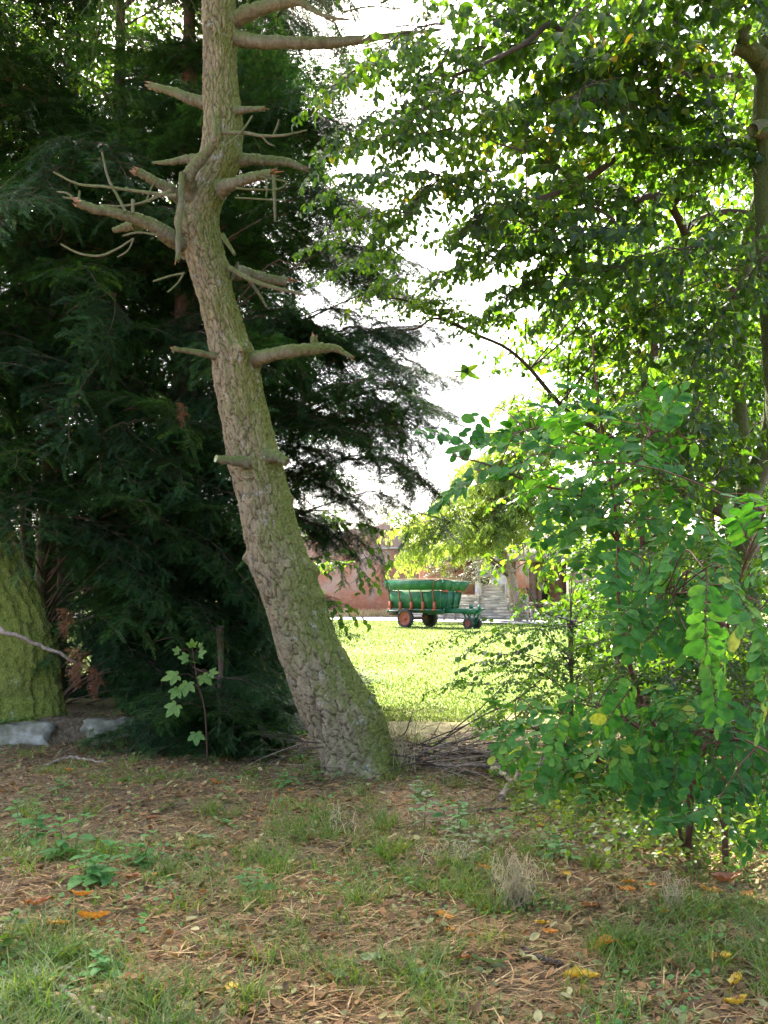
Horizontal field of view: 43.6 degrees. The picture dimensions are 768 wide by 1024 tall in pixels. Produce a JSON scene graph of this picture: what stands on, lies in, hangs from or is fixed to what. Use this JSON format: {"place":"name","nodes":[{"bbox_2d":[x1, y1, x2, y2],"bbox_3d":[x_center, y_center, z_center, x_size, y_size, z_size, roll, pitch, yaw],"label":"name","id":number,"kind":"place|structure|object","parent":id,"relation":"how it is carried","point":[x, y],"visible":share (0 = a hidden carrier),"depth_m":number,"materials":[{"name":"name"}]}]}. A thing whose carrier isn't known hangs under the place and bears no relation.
{"place":"outdoors","nodes":[
{"label":"outdoors","id":0,"kind":"place"},
{"bbox_2d":[0,593,767,1023],"bbox_3d":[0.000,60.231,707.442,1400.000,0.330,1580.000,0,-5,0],"label":"ground","id":1,"kind":"structure","parent":0,"point":[74,723],"depth_m":5.99,"materials":[{"name":"plant"}]},
{"bbox_2d":[0,721,55,744],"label":"stone block","id":2,"kind":"object","parent":1,"relation":"on","point":[29,733],"depth_m":9.75,"materials":[{"name":"stone"}]},
{"bbox_2d":[0,716,36,723],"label":"mossy stick","id":3,"kind":"object","parent":2,"relation":"on","point":[15,719],"visible":1,"depth_m":9.75,"materials":[{"name":"green plant"}]},
{"bbox_2d":[4,800,52,846],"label":"nettle plant","id":4,"kind":"object","parent":1,"relation":"on","point":[28,821],"visible":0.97,"depth_m":5.84,"materials":[{"name":"green plant"}]},
{"bbox_2d":[0,0,66,721],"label":"mossy tree","id":5,"kind":"object","parent":1,"relation":"on","point":[24,692],"visible":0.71,"depth_m":10.07,"materials":[{"name":"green plant"}]},
{"bbox_2d":[0,626,81,667],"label":"fallen branch","id":6,"kind":"object","parent":5,"relation":"on","point":[22,637],"visible":0.88,"depth_m":9.36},
{"bbox_2d":[1,0,108,418],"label":"broadleaf tree","id":7,"kind":"object","parent":1,"relation":"on","point":[63,49],"depth_m":19.30,"materials":[{"name":"green plant"}]},
{"bbox_2d":[50,777,72,790],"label":"weed plant","id":8,"kind":"object","parent":1,"relation":"on","point":[57,782],"visible":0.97,"depth_m":7.38,"materials":[{"name":"green plant"}]},
{"bbox_2d":[35,812,95,861],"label":"nettle plant","id":9,"kind":"object","parent":1,"relation":"on","point":[48,851],"visible":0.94,"depth_m":5.49,"materials":[{"name":"green plant"}]},
{"bbox_2d":[33,964,110,1018],"bbox_3d":[-1.166,1.838,3.629,0.053,0.050,0.845,4,-6,-43],"label":"fallen branch","id":10,"kind":"object","parent":1,"relation":"on","point":[80,1003],"visible":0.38,"depth_m":3.60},
{"bbox_2d":[67,840,124,889],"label":"nettle plant","id":11,"kind":"object","parent":1,"relation":"on","point":[102,871],"visible":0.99,"depth_m":4.97,"materials":[{"name":"green plant"}]},
{"bbox_2d":[0,0,202,626],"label":"broadleaf tree","id":12,"kind":"object","parent":1,"relation":"on","point":[82,61],"visible":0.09,"depth_m":15.33,"materials":[{"name":"green plant"}]},
{"bbox_2d":[80,716,135,744],"bbox_3d":[-2.838,2.299,9.976,0.599,0.342,0.342,1,-5,-9],"label":"stone block","id":13,"kind":"object","parent":1,"relation":"on","point":[100,724],"depth_m":9.83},
{"bbox_2d":[121,830,160,868],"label":"nettle plant","id":14,"kind":"object","parent":1,"relation":"on","point":[143,855],"visible":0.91,"depth_m":5.40,"materials":[{"name":"green plant"}]},
{"bbox_2d":[12,2,311,430],"bbox_3d":[-6.931,-5.603,20.337,11.603,17.846,6.732,0,-5,0],"label":"broadleaf tree","id":15,"kind":"object","parent":1,"relation":"on","point":[103,77],"depth_m":20.80,"materials":[{"name":"green plant"}]},
{"bbox_2d":[0,125,327,733],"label":"yew tree","id":16,"kind":"object","parent":1,"relation":"on","point":[35,349],"visible":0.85,"depth_m":10.29,"materials":[{"name":"green plant"}]},
{"bbox_2d":[176,402,189,426],"bbox_3d":[-1.935,-0.928,9.213,0.095,0.254,0.175,-4,-6,40],"label":"dead spray","id":17,"kind":"object","parent":16,"relation":"attached to","point":[182,417],"visible":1,"depth_m":9.20,"materials":[{"name":"brown plant"}]},
{"bbox_2d":[156,797,178,811],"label":"weed plant","id":18,"kind":"object","parent":1,"relation":"on","point":[177,799],"visible":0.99,"depth_m":6.91,"materials":[{"name":"green plant"}]},
{"bbox_2d":[161,638,218,763],"bbox_3d":[-1.722,1.685,8.455,0.471,1.143,0.274,2,-5,-24],"label":"sycamore sapling","id":19,"kind":"object","parent":1,"relation":"on","point":[185,687],"visible":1,"depth_m":8.46,"materials":[{"name":"green plant"}]},
{"bbox_2d":[113,626,313,766],"bbox_3d":[-1.591,1.893,9.138,2.080,1.577,1.514,-1,-5,16],"label":"yew","id":20,"kind":"object","parent":1,"relation":"on","point":[228,721],"visible":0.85,"depth_m":9.05,"materials":[{"name":"green plant"}]},
{"bbox_2d":[0,0,451,698],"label":"yew tree","id":21,"kind":"object","parent":1,"relation":"on","point":[62,112],"visible":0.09,"depth_m":14.19,"materials":[{"name":"green plant"}]},
{"bbox_2d":[28,0,505,756],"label":"yew tree","id":22,"kind":"object","parent":1,"relation":"on","point":[298,420],"visible":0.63,"depth_m":10.89,"materials":[{"name":"green plant"}]},
{"bbox_2d":[56,608,75,639],"bbox_3d":[-3.100,1.090,9.348,0.129,0.344,0.238,-4,-6,40],"label":"dead spray","id":23,"kind":"object","parent":22,"relation":"attached to","point":[65,623],"visible":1,"depth_m":9.32,"materials":[{"name":"brown plant"}]},
{"bbox_2d":[64,647,92,690],"bbox_3d":[-2.961,1.513,9.264,0.170,0.453,0.313,-4,-6,40],"label":"dead spray","id":24,"kind":"object","parent":22,"relation":"attached to","point":[76,669],"visible":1,"depth_m":9.23,"materials":[{"name":"brown plant"}]},
{"bbox_2d":[85,666,105,699],"bbox_3d":[-2.767,1.653,9.200,0.129,0.344,0.238,-4,-6,40],"label":"dead spray","id":25,"kind":"object","parent":22,"relation":"attached to","point":[94,687],"visible":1,"depth_m":9.18,"materials":[{"name":"brown plant"}]},
{"bbox_2d":[310,545,393,639],"bbox_3d":[-0.490,1.219,9.980,1.168,1.742,0.313,-2,-5,18],"label":"tree branch","id":26,"kind":"object","parent":22,"relation":"attached to","point":[361,574],"visible":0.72,"depth_m":9.98,"materials":[{"name":"green plant"}]},
{"bbox_2d":[326,522,399,546],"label":"leafy twig","id":27,"kind":"object","parent":22,"relation":"attached to","point":[343,526],"visible":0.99,"depth_m":10.62,"materials":[{"name":"green plant"}]},
{"bbox_2d":[53,0,518,777],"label":"leaning pine","id":28,"kind":"object","parent":1,"relation":"on","point":[337,704],"visible":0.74,"depth_m":8.37,"materials":[{"name":"brown plant"}]},
{"bbox_2d":[274,768,301,788],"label":"weed plant","id":29,"kind":"object","parent":1,"relation":"on","point":[288,780],"visible":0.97,"depth_m":7.72,"materials":[{"name":"green plant"}]},
{"bbox_2d":[268,519,351,656],"bbox_3d":[-2.024,1.488,16.303,3.011,3.079,3.133,0,-5,0],"label":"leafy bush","id":30,"kind":"object","parent":1,"relation":"on","point":[326,563],"depth_m":17.28,"materials":[{"name":"green plant"}]},
{"bbox_2d":[327,803,356,834],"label":"dry grass tuft","id":31,"kind":"object","parent":1,"relation":"on","point":[340,819],"visible":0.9,"depth_m":6.05,"materials":[{"name":"plant"}]},
{"bbox_2d":[329,608,397,616],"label":"bank grass","id":32,"kind":"structure","parent":1,"relation":"on","point":[375,613],"depth_m":59.51,"materials":[{"name":"plant"}]},
{"bbox_2d":[351,502,409,540],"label":"broadleaf tree","id":33,"kind":"object","parent":1,"relation":"on","point":[382,518],"visible":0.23,"depth_m":74.71,"materials":[{"name":"green plant"}]},
{"bbox_2d":[0,709,767,1023],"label":"leaf litter","id":34,"kind":"object","parent":1,"relation":"on","point":[714,1017],"visible":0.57,"depth_m":4.52,"materials":[{"name":"plant"}]},
{"bbox_2d":[0,908,27,962],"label":"weed plant","id":35,"kind":"object","parent":34,"relation":"on","point":[4,944],"visible":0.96,"depth_m":4.06,"materials":[{"name":"green plant"}]},
{"bbox_2d":[23,895,50,904],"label":"fallen leaf","id":36,"kind":"object","parent":34,"relation":"on","point":[35,901],"visible":0.94,"depth_m":4.64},
{"bbox_2d":[0,979,102,1023],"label":"fallen branch","id":37,"kind":"object","parent":34,"relation":"on","point":[72,1009],"visible":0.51,"depth_m":3.54,"materials":[{"name":"wood"}]},
{"bbox_2d":[3,961,102,975],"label":"fallen branch","id":38,"kind":"object","parent":34,"relation":"on","point":[68,967],"visible":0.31,"depth_m":3.93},
{"bbox_2d":[46,919,68,924],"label":"fallen leaf","id":39,"kind":"object","parent":34,"relation":"on","point":[54,921],"visible":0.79,"depth_m":4.41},
{"bbox_2d":[41,755,106,767],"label":"fallen branch","id":40,"kind":"object","parent":34,"relation":"on","point":[68,757],"visible":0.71,"depth_m":8.81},
{"bbox_2d":[69,888,92,896],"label":"fallen leaf","id":41,"kind":"object","parent":34,"relation":"on","point":[82,893],"visible":1,"depth_m":4.75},
{"bbox_2d":[77,910,109,918],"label":"fallen leaf","id":42,"kind":"object","parent":34,"relation":"on","point":[82,914],"visible":0.92,"depth_m":4.46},
{"bbox_2d":[75,948,123,980],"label":"weed plant","id":43,"kind":"object","parent":34,"relation":"on","point":[101,961],"visible":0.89,"depth_m":3.85,"materials":[{"name":"green plant"}]},
{"bbox_2d":[117,772,135,783],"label":"weed plant","id":44,"kind":"object","parent":34,"relation":"on","point":[124,778],"visible":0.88,"depth_m":7.72,"materials":[{"name":"green plant"}]},
{"bbox_2d":[125,871,138,878],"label":"fallen leaf","id":45,"kind":"object","parent":34,"relation":"on","point":[135,875],"visible":0.99,"depth_m":5.07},
{"bbox_2d":[120,972,144,980],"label":"fallen leaf","id":46,"kind":"object","parent":34,"relation":"on","point":[127,974],"visible":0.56,"depth_m":3.77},
{"bbox_2d":[195,834,216,837],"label":"fallen leaf","id":47,"kind":"object","parent":34,"relation":"on","point":[207,835],"visible":0.73,"depth_m":6.02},
{"bbox_2d":[217,818,236,827],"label":"weed plant","id":48,"kind":"object","parent":34,"relation":"on","point":[228,821],"visible":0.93,"depth_m":6.38,"materials":[{"name":"green plant"}]},
{"bbox_2d":[216,785,239,797],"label":"weed plant","id":49,"kind":"object","parent":34,"relation":"on","point":[228,792],"visible":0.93,"depth_m":7.19,"materials":[{"name":"green plant"}]},
{"bbox_2d":[225,980,237,988],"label":"fallen leaf","id":50,"kind":"object","parent":34,"relation":"on","point":[230,983],"visible":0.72,"depth_m":3.69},
{"bbox_2d":[233,867,278,890],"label":"weed plant","id":51,"kind":"object","parent":34,"relation":"on","point":[253,875],"visible":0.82,"depth_m":5.00,"materials":[{"name":"green plant"}]},
{"bbox_2d":[331,968,348,976],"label":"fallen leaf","id":52,"kind":"object","parent":34,"relation":"on","point":[333,971],"visible":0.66,"depth_m":3.76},
{"bbox_2d":[360,952,382,959],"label":"fallen leaf","id":53,"kind":"object","parent":34,"relation":"on","point":[368,957],"visible":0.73,"depth_m":3.97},
{"bbox_2d":[409,966,425,974],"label":"fallen leaf","id":54,"kind":"object","parent":34,"relation":"on","point":[421,969],"visible":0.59,"depth_m":3.84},
{"bbox_2d":[436,910,454,917],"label":"fallen leaf","id":55,"kind":"object","parent":34,"relation":"on","point":[439,912],"visible":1,"depth_m":4.57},
{"bbox_2d":[458,953,472,958],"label":"fallen leaf","id":56,"kind":"object","parent":34,"relation":"on","point":[467,955],"visible":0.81,"depth_m":3.98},
{"bbox_2d":[471,954,507,962],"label":"fallen leaf","id":57,"kind":"object","parent":34,"relation":"on","point":[490,960],"visible":0.98,"depth_m":3.92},
{"bbox_2d":[490,766,511,780],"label":"fallen branch","id":58,"kind":"object","parent":34,"relation":"on","point":[492,768],"visible":0.69,"depth_m":7.87,"materials":[{"name":"wood"}]},
{"bbox_2d":[495,741,545,800],"bbox_3d":[1.027,2.070,7.816,0.444,0.356,1.117,-3,-6,34],"label":"fallen branch","id":59,"kind":"object","parent":34,"relation":"on","point":[503,792],"visible":0.38,"depth_m":7.74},
{"bbox_2d":[521,946,562,966],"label":"fallen branch","id":60,"kind":"object","parent":34,"relation":"on","point":[545,958],"visible":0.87,"depth_m":4.04,"materials":[{"name":"wood"}]},
{"bbox_2d":[542,927,557,932],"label":"fallen leaf","id":61,"kind":"object","parent":34,"relation":"on","point":[549,930],"visible":1,"depth_m":4.37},
{"bbox_2d":[563,966,599,977],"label":"fallen leaf","id":62,"kind":"object","parent":34,"relation":"on","point":[575,972],"visible":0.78,"depth_m":3.87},
{"bbox_2d":[580,900,599,906],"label":"fallen leaf","id":63,"kind":"object","parent":34,"relation":"on","point":[588,904],"visible":0.96,"depth_m":4.71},
{"bbox_2d":[620,885,635,890],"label":"fallen leaf","id":64,"kind":"object","parent":34,"relation":"on","point":[630,888],"visible":0.97,"depth_m":4.95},
{"bbox_2d":[699,884,722,892],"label":"fallen leaf","id":65,"kind":"object","parent":34,"relation":"on","point":[706,888],"visible":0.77,"depth_m":4.96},
{"bbox_2d":[720,950,730,958],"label":"fallen leaf","id":66,"kind":"object","parent":34,"relation":"on","point":[728,954],"visible":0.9,"depth_m":4.04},
{"bbox_2d":[711,869,741,881],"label":"fallen leaf","id":67,"kind":"object","parent":34,"relation":"on","point":[722,876],"visible":0.99,"depth_m":5.12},
{"bbox_2d":[727,971,741,984],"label":"fallen leaf","id":68,"kind":"object","parent":34,"relation":"on","point":[733,976],"visible":0.93,"depth_m":3.77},
{"bbox_2d":[724,994,746,1004],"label":"fallen leaf","id":69,"kind":"object","parent":34,"relation":"on","point":[732,1000],"visible":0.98,"depth_m":3.57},
{"bbox_2d":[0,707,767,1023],"bbox_3d":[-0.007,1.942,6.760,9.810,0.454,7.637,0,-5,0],"label":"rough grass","id":70,"kind":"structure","parent":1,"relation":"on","point":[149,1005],"depth_m":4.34,"materials":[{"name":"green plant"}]},
{"bbox_2d":[302,523,488,613],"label":"ruined wall","id":71,"kind":"structure","parent":1,"relation":"on","point":[361,601],"depth_m":61.64,"materials":[{"name":"red brick"}]},
{"bbox_2d":[35,500,766,593],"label":"tree line","id":72,"kind":"object","parent":1,"relation":"on","point":[391,522],"visible":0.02,"depth_m":94.83,"materials":[{"name":"green plant"}]},
{"bbox_2d":[220,667,603,793],"bbox_3d":[0.458,1.922,8.528,3.773,1.161,2.485,-2,-5,21],"label":"brushwood pile","id":73,"kind":"object","parent":1,"relation":"on","point":[448,756],"visible":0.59,"depth_m":8.22,"materials":[{"name":"brown plant"}]},
{"bbox_2d":[406,775,427,802],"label":"mint plant","id":74,"kind":"object","parent":1,"relation":"on","point":[419,794],"visible":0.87,"depth_m":7.21,"materials":[{"name":"green plant"}]},
{"bbox_2d":[384,578,484,628],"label":"farm trailer","id":75,"kind":"object","parent":1,"relation":"on","point":[431,600],"visible":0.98,"depth_m":41.09,"materials":[{"name":"green paint"}]},
{"bbox_2d":[404,784,470,831],"bbox_3d":[0.350,1.951,6.273,0.502,0.263,0.353,-2,-5,18],"label":"mint plant","id":76,"kind":"object","parent":1,"relation":"on","point":[463,822],"visible":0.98,"depth_m":6.27,"materials":[{"name":"green plant"}]},
{"bbox_2d":[415,836,471,866],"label":"dry grass tuft","id":77,"kind":"object","parent":1,"relation":"on","point":[454,846],"visible":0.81,"depth_m":5.52,"materials":[{"name":"plant"}]},
{"bbox_2d":[423,552,504,619],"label":"grey bush","id":78,"kind":"object","parent":1,"relation":"on","point":[466,573],"visible":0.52,"depth_m":52.86,"materials":[{"name":"green plant"}]},
{"bbox_2d":[438,819,495,850],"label":"mint plant","id":79,"kind":"object","parent":1,"relation":"on","point":[453,830],"visible":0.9,"depth_m":5.88,"materials":[{"name":"green plant"}]},
{"bbox_2d":[445,837,489,866],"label":"dry grass tuft","id":80,"kind":"object","parent":1,"relation":"on","point":[462,850],"visible":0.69,"depth_m":5.47,"materials":[{"name":"plant"}]},
{"bbox_2d":[413,594,528,620],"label":"board fence","id":81,"kind":"object","parent":1,"relation":"on","point":[492,605],"visible":0.4,"depth_m":51.61,"materials":[{"name":"wood"}]},
{"bbox_2d":[376,386,591,620],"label":"weeping tree","id":82,"kind":"object","parent":1,"relation":"on","point":[496,530],"visible":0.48,"depth_m":48.67,"materials":[{"name":"green plant"}]},
{"bbox_2d":[498,552,536,615],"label":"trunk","id":83,"kind":"object","parent":82,"relation":"attached to","point":[514,595],"visible":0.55,"depth_m":49.98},
{"bbox_2d":[480,583,506,601],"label":"bench","id":84,"kind":"object","parent":1,"relation":"on","point":[492,589],"visible":0.41,"depth_m":55.29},
{"bbox_2d":[459,807,545,817],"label":"fallen branch","id":85,"kind":"object","parent":1,"relation":"on","point":[488,809],"visible":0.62,"depth_m":6.82,"materials":[{"name":"wood"}]},
{"bbox_2d":[495,817,515,839],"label":"mint plant","id":86,"kind":"object","parent":1,"relation":"on","point":[506,828],"visible":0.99,"depth_m":6.00,"materials":[{"name":"green plant"}]},
{"bbox_2d":[253,620,767,730],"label":"lawn grass","id":87,"kind":"structure","parent":1,"relation":"on","point":[452,716],"depth_m":19.62,"materials":[{"name":"plant"}]},
{"bbox_2d":[484,842,553,912],"bbox_3d":[0.675,1.839,4.829,0.324,0.298,0.342,-1,-5,17],"label":"dry grass tuft","id":88,"kind":"object","parent":1,"relation":"on","point":[515,882],"visible":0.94,"depth_m":4.80,"materials":[{"name":"plant"}]},
{"bbox_2d":[291,0,767,734],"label":"broadleaf tree","id":89,"kind":"object","parent":1,"relation":"on","point":[671,130],"visible":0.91,"depth_m":7.60,"materials":[{"name":"green plant"}]},
{"bbox_2d":[417,546,676,776],"bbox_3d":[1.364,1.296,8.079,2.162,2.064,1.896,0,-5,0],"label":"berry shrub","id":90,"kind":"object","parent":1,"relation":"on","point":[571,633],"visible":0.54,"depth_m":8.01,"materials":[{"name":"green plant"}]},
{"bbox_2d":[454,617,568,709],"bbox_3d":[0.997,1.212,7.620,0.988,0.758,0.269,2,-5,-22],"label":"drooping twig","id":91,"kind":"object","parent":90,"relation":"hanging from","point":[512,653],"visible":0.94,"depth_m":7.58,"materials":[{"name":"green plant"}]},
{"bbox_2d":[336,0,767,455],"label":"smooth barked tree","id":92,"kind":"object","parent":1,"relation":"on","point":[754,55],"visible":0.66,"depth_m":7.77,"materials":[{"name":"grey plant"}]},
{"bbox_2d":[416,525,691,618],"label":"brick outbuilding","id":93,"kind":"structure","parent":1,"relation":"on","point":[524,581],"depth_m":57.08,"materials":[{"name":"brick"}]},
{"bbox_2d":[478,574,493,583],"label":"window","id":94,"kind":"structure","parent":93,"relation":"in","point":[484,574],"depth_m":56.94,"materials":[{"name":"glass"}]},
{"bbox_2d":[541,581,547,615],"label":"doorway","id":95,"kind":"structure","parent":93,"relation":"in","point":[544,596],"depth_m":57.79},
{"bbox_2d":[536,831,580,861],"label":"mint plant","id":96,"kind":"object","parent":1,"relation":"on","point":[552,845],"visible":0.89,"depth_m":5.64,"materials":[{"name":"green plant"}]},
{"bbox_2d":[530,609,627,621],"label":"rail fence","id":97,"kind":"object","parent":1,"relation":"on","point":[531,614],"visible":0.16,"depth_m":49.07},
{"bbox_2d":[414,334,767,865],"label":"pinnate shrub","id":98,"kind":"object","parent":1,"relation":"on","point":[722,738],"visible":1,"depth_m":4.18,"materials":[{"name":"green plant"}]},
{"bbox_2d":[595,934,625,947],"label":"fallen leaf","id":99,"kind":"object","parent":1,"relation":"on","point":[601,939],"visible":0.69,"depth_m":4.21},
{"bbox_2d":[473,176,767,666],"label":"broadleaf tree","id":100,"kind":"object","parent":1,"relation":"on","point":[654,353],"visible":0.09,"depth_m":13.39,"materials":[{"name":"green plant"}]},
{"bbox_2d":[484,728,767,875],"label":"ground cover","id":101,"kind":"object","parent":1,"relation":"on","point":[625,820],"visible":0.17,"depth_m":5.89,"materials":[{"name":"green plant"}]},
{"bbox_2d":[524,523,767,864],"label":"leafy bush","id":102,"kind":"object","parent":1,"relation":"on","point":[739,692],"visible":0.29,"depth_m":5.11,"materials":[{"name":"green plant"}]},
{"bbox_2d":[526,48,766,665],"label":"broadleaf tree","id":103,"kind":"object","parent":1,"relation":"on","point":[660,234],"depth_m":18.13,"materials":[{"name":"green plant"}]},
{"bbox_2d":[529,431,767,798],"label":"leafy bush","id":104,"kind":"object","parent":1,"relation":"on","point":[690,675],"visible":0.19,"depth_m":8.30,"materials":[{"name":"green plant"}]},
{"bbox_2d":[654,868,692,916],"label":"dry grass tuft","id":105,"kind":"object","parent":1,"relation":"on","point":[670,895],"visible":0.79,"depth_m":4.67,"materials":[{"name":"plant"}]},
{"bbox_2d":[670,825,701,846],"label":"mint plant","id":106,"kind":"object","parent":1,"relation":"on","point":[696,835],"visible":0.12,"depth_m":5.80,"materials":[{"name":"green plant"}]},
{"bbox_2d":[5,0,767,592],"label":"sky","id":107,"kind":"structure","parent":0,"point":[474,295],"materials":[{"name":"white"}]},
{"bbox_2d":[85,615,766,624],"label":"road","id":108,"kind":"structure","parent":0,"point":[389,618],"depth_m":53.20,"materials":[{"name":"asphalt"}]},
{"bbox_2d":[333,619,566,623],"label":"verge kerb","id":109,"kind":"structure","parent":108,"relation":"on","point":[440,621],"depth_m":48.99,"materials":[{"name":"concrete"}]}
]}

